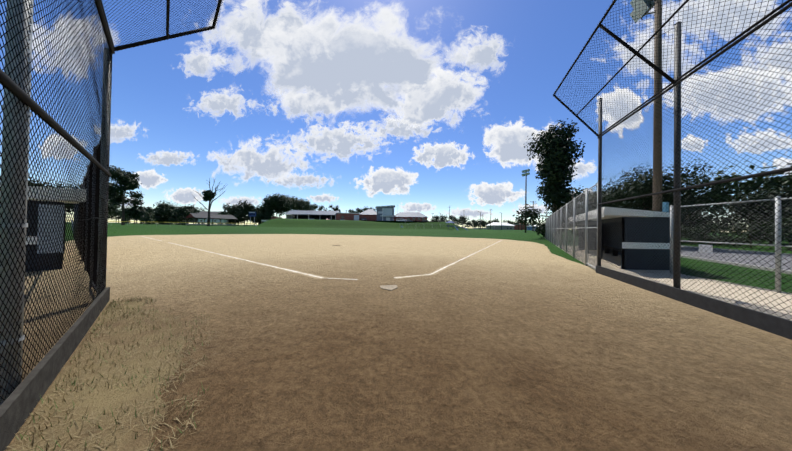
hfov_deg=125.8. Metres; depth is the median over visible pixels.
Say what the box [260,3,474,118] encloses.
cloud
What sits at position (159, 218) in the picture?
field tree
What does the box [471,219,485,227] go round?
tree
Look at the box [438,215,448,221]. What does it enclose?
tree
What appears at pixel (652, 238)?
dugout
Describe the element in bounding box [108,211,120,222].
field tree
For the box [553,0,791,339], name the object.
backstop wing
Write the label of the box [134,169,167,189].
cloud
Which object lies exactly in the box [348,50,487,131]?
cloud
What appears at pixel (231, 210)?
tree
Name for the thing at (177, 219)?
field tree
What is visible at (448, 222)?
playground frame
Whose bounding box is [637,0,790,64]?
cloud
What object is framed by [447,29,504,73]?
cloud
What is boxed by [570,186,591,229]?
roadside tree
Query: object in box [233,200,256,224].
tree
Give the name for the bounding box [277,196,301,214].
tree
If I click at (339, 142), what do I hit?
cloud
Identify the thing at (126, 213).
field tree
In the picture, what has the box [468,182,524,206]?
cloud
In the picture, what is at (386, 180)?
cloud
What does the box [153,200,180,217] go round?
field tree
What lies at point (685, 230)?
roadside shrub
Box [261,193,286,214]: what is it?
tree
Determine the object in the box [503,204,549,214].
cloud
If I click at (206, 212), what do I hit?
white house
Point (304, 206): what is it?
tree
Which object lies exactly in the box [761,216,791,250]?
roadside shrub
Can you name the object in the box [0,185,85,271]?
third base dugout
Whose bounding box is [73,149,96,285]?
dugout fence
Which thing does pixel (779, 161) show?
cloud
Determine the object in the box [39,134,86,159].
cloud
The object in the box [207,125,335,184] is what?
cloud
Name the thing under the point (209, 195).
dead tree
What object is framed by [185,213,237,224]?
picnic pavilion
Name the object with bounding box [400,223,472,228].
parked cars
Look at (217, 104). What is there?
cloud
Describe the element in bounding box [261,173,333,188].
cloud
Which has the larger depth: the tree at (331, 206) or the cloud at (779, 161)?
the cloud at (779, 161)
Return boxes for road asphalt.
[681,245,791,273]
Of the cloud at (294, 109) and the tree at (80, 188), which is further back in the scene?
the cloud at (294, 109)
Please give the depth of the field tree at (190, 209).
109.03 m
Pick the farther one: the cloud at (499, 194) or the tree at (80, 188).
the cloud at (499, 194)
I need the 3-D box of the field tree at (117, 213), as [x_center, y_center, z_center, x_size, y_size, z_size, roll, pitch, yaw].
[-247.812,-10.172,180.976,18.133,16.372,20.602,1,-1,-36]
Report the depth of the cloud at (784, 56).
7393.89 m
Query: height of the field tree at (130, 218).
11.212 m
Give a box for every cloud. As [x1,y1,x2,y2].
[32,14,117,77]
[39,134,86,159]
[95,120,145,142]
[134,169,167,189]
[139,150,194,165]
[164,187,205,204]
[180,48,236,79]
[190,0,328,105]
[190,88,262,117]
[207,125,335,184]
[218,196,263,205]
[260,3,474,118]
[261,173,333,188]
[262,76,389,126]
[291,110,417,171]
[307,193,338,202]
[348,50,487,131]
[354,166,418,197]
[364,116,440,140]
[399,202,435,211]
[408,138,474,169]
[444,207,495,217]
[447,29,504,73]
[465,112,567,170]
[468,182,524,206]
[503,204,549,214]
[569,158,596,179]
[595,86,646,136]
[602,26,739,87]
[631,64,791,124]
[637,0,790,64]
[681,134,707,152]
[726,127,791,153]
[742,33,791,79]
[763,157,791,174]
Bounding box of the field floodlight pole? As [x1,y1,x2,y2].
[521,169,529,232]
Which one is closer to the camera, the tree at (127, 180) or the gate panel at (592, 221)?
the gate panel at (592, 221)
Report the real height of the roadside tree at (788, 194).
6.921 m
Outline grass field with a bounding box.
[65,218,791,292]
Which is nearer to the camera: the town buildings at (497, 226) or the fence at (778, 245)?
the fence at (778, 245)
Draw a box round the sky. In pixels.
[0,0,791,231]
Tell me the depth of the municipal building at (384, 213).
92.90 m
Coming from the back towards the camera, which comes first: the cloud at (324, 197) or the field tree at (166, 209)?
the cloud at (324, 197)
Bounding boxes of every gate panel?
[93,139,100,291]
[586,182,597,269]
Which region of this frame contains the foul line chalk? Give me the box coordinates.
[141,236,501,279]
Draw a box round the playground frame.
[446,221,466,229]
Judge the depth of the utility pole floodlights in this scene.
10.05 m
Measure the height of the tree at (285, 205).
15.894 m
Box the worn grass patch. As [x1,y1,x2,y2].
[7,299,185,450]
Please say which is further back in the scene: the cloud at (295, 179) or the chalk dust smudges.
the cloud at (295, 179)
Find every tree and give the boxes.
[28,178,70,209]
[65,184,118,213]
[73,194,128,215]
[108,165,148,224]
[108,207,128,222]
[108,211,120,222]
[118,205,140,223]
[128,206,149,223]
[138,207,155,223]
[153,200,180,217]
[153,208,172,224]
[168,209,186,224]
[173,204,200,223]
[192,178,227,225]
[218,203,239,225]
[227,205,243,225]
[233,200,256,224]
[251,204,263,224]
[256,200,278,221]
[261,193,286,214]
[263,195,285,215]
[269,193,297,216]
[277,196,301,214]
[289,196,308,210]
[292,198,308,210]
[304,199,314,210]
[318,205,326,210]
[328,205,341,212]
[433,215,439,221]
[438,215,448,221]
[448,215,456,222]
[458,215,469,224]
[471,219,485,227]
[513,118,585,238]
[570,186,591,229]
[579,186,625,210]
[592,158,728,230]
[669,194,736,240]
[684,161,791,225]
[706,186,790,244]
[726,187,791,248]
[777,163,791,184]
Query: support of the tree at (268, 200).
on the grass field
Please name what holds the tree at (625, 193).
on the grass field
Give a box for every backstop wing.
[0,0,222,450]
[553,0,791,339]
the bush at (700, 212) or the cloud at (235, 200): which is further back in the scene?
the cloud at (235, 200)
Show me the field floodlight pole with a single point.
(525, 172)
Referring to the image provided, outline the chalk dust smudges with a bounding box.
[258,256,468,278]
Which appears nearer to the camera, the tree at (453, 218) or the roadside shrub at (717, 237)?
the roadside shrub at (717, 237)
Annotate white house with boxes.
[183,211,229,222]
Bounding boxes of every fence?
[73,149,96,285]
[111,221,182,225]
[183,222,255,226]
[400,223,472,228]
[545,188,587,265]
[670,196,791,292]
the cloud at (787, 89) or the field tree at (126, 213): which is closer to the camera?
the field tree at (126, 213)
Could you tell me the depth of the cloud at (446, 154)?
7156.31 m
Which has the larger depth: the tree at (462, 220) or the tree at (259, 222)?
the tree at (462, 220)
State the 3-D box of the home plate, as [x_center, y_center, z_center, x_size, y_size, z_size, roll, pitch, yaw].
[-0.161,1.576,5.110,0.432,0.017,0.432,1,-1,-12]
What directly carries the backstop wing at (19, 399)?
on the infield dirt
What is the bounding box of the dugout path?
[557,246,791,320]
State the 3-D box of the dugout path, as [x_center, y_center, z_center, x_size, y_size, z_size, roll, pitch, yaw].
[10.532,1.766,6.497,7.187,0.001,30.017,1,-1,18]
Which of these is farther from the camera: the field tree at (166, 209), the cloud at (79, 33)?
the cloud at (79, 33)
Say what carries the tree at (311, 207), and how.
on the grass field
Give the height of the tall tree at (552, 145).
19.648 m
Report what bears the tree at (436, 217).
on the grass field
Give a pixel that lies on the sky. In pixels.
(542, 39)
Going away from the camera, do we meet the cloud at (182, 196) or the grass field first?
the grass field
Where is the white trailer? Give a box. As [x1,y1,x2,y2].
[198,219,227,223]
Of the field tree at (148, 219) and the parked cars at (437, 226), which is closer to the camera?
the parked cars at (437, 226)
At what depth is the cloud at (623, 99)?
7216.62 m
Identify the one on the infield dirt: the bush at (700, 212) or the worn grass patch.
the worn grass patch
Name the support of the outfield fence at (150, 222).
on the grass field
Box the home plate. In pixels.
[380,285,397,290]
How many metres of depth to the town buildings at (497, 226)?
149.69 m
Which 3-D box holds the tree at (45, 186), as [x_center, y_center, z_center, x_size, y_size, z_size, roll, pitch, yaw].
[-111.165,-7.753,65.478,14.250,14.812,12.067,0,-1,40]
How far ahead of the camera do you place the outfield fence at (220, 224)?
66.14 m
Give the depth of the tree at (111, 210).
72.71 m
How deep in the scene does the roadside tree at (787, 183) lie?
26.36 m
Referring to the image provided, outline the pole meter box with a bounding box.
[662,202,668,211]
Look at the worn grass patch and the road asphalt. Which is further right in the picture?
the road asphalt
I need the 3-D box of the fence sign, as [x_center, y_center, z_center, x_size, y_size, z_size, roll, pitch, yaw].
[9.993,0.750,6.542,0.004,0.260,0.300,1,-1,2]
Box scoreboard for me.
[249,212,255,225]
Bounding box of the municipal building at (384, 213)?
[285,205,427,220]
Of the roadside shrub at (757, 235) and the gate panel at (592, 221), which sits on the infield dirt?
the gate panel at (592, 221)
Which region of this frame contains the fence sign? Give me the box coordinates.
[699,244,712,252]
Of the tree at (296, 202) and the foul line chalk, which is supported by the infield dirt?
the foul line chalk
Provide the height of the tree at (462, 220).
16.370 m
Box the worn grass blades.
[7,295,223,450]
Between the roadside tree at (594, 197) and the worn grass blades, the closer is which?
the worn grass blades
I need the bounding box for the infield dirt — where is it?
[5,234,791,450]
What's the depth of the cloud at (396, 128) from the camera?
7626.13 m
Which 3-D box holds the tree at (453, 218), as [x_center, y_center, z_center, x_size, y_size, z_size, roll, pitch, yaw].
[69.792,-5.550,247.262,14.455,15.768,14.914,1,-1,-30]
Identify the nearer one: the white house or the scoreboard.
the scoreboard
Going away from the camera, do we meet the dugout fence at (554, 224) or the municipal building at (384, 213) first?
the dugout fence at (554, 224)
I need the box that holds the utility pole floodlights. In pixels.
[630,0,661,211]
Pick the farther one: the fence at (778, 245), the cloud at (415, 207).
the cloud at (415, 207)
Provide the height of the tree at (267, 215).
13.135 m
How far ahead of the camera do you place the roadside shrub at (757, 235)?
20.43 m
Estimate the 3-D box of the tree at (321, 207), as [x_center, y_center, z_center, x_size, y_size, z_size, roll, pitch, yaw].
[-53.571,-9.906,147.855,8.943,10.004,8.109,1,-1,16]
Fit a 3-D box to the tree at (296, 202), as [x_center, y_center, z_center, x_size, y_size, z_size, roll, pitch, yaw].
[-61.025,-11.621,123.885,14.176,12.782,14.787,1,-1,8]
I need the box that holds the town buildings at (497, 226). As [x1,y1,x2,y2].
[473,222,536,229]
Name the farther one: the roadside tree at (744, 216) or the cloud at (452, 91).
the cloud at (452, 91)
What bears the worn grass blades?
on the worn grass patch
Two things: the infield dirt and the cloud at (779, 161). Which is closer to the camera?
the infield dirt
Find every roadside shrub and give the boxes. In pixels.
[681,225,695,242]
[689,222,735,245]
[724,222,783,247]
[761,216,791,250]
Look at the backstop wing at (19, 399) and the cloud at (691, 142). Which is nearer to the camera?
the backstop wing at (19, 399)
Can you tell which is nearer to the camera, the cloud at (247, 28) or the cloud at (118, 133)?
the cloud at (247, 28)

